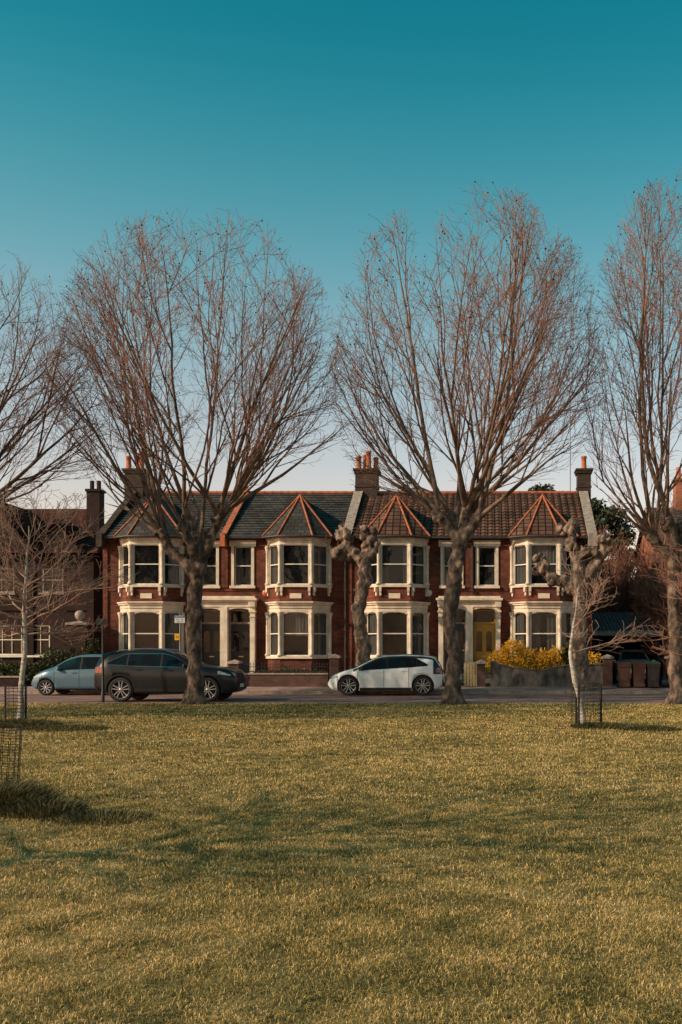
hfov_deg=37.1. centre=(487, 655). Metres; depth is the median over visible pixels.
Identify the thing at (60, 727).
grass tuft
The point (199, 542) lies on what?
plane tree
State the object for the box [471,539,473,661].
drainpipe
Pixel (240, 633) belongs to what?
door
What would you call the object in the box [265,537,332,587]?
bay window
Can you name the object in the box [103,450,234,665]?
brick terraced house
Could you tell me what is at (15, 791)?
grass tuft
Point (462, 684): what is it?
garden ground
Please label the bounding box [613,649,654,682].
parked car
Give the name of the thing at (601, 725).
grass tuft
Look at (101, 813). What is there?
grass tuft
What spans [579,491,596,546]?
party wall parapet
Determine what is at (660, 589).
bare tree
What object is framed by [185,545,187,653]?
drainpipe
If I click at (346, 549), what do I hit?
pollarded tree
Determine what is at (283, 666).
iron railing
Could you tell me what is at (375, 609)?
bay window
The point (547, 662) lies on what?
garden bush
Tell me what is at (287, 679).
garden wall
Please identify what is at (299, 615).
bay window
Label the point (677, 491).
orange brick house
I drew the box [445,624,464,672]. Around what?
door
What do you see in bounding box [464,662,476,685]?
garden gate
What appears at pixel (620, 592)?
bare tree
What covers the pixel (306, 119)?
sky
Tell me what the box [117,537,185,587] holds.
bay window
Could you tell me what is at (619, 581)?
bare tree
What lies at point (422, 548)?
bay window
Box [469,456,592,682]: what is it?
brick terraced house
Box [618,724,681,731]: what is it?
grass tuft
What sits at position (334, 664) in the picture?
gate pier
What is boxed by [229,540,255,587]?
window
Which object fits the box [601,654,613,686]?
gate pier
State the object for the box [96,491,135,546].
party wall parapet
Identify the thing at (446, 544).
window
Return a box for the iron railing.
[242,662,327,672]
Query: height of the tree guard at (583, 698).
0.920 m
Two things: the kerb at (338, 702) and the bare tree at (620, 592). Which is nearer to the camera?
the kerb at (338, 702)
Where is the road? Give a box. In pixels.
[0,694,667,701]
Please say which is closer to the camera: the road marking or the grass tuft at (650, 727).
the grass tuft at (650, 727)
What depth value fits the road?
35.34 m
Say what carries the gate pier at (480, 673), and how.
on the pavement
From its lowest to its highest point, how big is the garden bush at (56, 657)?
1.986 m
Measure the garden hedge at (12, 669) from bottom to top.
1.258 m
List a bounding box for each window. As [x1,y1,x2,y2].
[0,568,15,594]
[0,625,49,656]
[38,568,64,594]
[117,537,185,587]
[117,601,185,652]
[203,540,220,587]
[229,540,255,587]
[264,601,333,658]
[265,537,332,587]
[364,601,430,658]
[369,537,429,587]
[439,540,464,587]
[474,540,499,587]
[508,601,572,658]
[509,537,573,587]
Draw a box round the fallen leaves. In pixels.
[46,763,647,967]
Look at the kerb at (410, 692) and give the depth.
38.45 m
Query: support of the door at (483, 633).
in the brick terraced house at (513, 597)
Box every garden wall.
[0,676,18,686]
[245,673,328,686]
[490,660,602,686]
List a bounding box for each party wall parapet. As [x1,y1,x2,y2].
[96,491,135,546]
[220,487,249,546]
[341,490,362,542]
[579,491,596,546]
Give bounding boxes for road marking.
[0,698,665,698]
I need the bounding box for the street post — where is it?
[96,619,106,701]
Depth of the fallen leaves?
7.07 m
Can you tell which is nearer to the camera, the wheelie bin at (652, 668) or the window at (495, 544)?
the wheelie bin at (652, 668)
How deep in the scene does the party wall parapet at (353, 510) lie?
43.74 m
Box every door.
[202,624,219,665]
[231,624,249,672]
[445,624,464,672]
[474,624,493,672]
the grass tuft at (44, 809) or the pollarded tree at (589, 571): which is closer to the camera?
the grass tuft at (44, 809)
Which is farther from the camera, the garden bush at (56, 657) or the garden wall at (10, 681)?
the garden bush at (56, 657)
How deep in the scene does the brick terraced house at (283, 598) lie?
41.95 m
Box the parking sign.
[175,615,184,651]
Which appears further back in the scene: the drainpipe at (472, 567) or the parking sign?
the drainpipe at (472, 567)
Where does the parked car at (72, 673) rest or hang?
on the road
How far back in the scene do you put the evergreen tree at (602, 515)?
53.20 m
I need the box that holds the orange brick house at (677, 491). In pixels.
[633,467,681,677]
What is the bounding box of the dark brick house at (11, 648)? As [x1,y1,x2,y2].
[0,481,105,678]
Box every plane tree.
[0,251,108,519]
[35,208,354,704]
[325,181,609,704]
[573,169,681,704]
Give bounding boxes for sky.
[0,0,681,590]
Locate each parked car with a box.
[31,654,108,695]
[94,648,246,701]
[328,654,443,695]
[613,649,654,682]
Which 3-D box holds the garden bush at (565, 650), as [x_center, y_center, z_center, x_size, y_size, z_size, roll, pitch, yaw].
[3.388,0.235,41.083,1.284,1.933,1.098,0,0,0]
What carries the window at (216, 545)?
in the brick terraced house at (145, 607)
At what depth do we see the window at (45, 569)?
45.10 m
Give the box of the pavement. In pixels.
[0,686,669,690]
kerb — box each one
[0,691,668,693]
[0,702,663,703]
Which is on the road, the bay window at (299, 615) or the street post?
the street post
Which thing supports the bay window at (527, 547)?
in the brick terraced house at (513, 597)
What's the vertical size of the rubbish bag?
0.650 m
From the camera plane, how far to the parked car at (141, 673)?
31.86 m
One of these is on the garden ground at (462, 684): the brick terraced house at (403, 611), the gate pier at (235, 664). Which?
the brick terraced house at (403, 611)
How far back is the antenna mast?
50.98 m
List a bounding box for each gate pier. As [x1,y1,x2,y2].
[65,610,93,657]
[227,660,242,669]
[328,654,340,679]
[476,660,486,686]
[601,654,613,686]
[664,655,669,673]
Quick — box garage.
[592,611,662,681]
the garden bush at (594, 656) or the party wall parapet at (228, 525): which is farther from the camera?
the party wall parapet at (228, 525)
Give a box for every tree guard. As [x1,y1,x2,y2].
[0,724,22,785]
[4,685,26,718]
[571,683,601,724]
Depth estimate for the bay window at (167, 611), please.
41.57 m
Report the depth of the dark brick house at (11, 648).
44.60 m
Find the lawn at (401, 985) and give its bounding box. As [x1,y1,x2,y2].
[0,704,681,1023]
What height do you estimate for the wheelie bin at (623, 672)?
1.068 m
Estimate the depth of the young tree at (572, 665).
20.49 m
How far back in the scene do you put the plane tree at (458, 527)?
29.59 m
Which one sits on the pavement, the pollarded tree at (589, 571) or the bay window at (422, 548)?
the pollarded tree at (589, 571)
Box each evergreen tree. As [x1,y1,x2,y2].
[528,482,555,490]
[591,497,637,608]
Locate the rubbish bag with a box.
[659,673,669,687]
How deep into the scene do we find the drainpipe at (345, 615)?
41.88 m
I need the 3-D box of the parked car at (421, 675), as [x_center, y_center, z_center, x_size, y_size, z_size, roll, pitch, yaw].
[-3.800,0.727,37.620,4.284,1.545,2.069,0,0,0]
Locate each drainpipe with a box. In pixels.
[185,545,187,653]
[344,560,346,670]
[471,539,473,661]
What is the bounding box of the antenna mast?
[568,403,570,490]
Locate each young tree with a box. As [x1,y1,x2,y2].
[0,473,138,719]
[555,540,648,723]
[617,535,681,654]
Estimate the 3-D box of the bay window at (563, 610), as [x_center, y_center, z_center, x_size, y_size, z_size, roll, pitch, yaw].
[2.350,-1.045,41.638,2.980,2.370,1.016,0,0,0]
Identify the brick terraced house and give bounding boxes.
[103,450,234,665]
[223,491,353,672]
[347,450,469,682]
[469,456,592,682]
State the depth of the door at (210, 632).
42.17 m
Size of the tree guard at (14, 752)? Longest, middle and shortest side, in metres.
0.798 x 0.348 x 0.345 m
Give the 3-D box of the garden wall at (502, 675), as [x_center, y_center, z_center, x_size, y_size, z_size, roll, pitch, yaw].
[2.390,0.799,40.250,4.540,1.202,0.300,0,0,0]
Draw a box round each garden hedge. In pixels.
[0,658,44,684]
[252,667,326,672]
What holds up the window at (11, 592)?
in the dark brick house at (11, 648)
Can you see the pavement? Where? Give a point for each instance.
(441, 688)
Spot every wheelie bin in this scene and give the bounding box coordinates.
[616,661,631,686]
[631,661,645,686]
[645,661,660,686]
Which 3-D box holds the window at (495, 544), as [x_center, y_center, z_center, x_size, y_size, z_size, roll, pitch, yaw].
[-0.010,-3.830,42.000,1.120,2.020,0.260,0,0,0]
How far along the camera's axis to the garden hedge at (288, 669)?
40.92 m
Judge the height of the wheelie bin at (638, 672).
1.068 m
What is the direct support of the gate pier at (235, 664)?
on the pavement
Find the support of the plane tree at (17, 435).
on the lawn at (401, 985)
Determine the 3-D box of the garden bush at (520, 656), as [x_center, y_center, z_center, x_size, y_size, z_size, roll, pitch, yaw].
[1.063,0.234,40.847,2.368,1.944,1.105,0,0,0]
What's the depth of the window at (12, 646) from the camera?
45.10 m
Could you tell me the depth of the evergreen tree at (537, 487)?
57.34 m
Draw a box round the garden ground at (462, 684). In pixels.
[24,680,489,685]
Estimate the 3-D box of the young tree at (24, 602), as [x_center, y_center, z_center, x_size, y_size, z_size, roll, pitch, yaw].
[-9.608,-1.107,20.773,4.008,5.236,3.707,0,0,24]
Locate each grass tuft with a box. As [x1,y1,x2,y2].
[0,717,62,728]
[0,773,63,811]
[0,794,97,819]
[17,723,111,731]
[36,807,155,825]
[570,721,630,729]
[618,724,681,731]
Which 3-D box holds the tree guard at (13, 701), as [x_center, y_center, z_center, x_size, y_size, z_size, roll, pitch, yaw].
[-9.950,1.055,21.000,0.406,0.870,0.410,0,0,-35]
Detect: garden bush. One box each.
[36,638,101,671]
[485,637,540,671]
[533,645,567,668]
[554,640,569,664]
[588,651,601,662]
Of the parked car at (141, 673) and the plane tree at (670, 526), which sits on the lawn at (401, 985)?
the plane tree at (670, 526)
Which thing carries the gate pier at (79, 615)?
on the garden ground at (462, 684)
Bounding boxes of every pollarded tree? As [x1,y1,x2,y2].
[323,523,383,666]
[531,517,613,689]
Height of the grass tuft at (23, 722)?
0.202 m
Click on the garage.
(610, 624)
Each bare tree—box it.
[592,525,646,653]
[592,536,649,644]
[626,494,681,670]

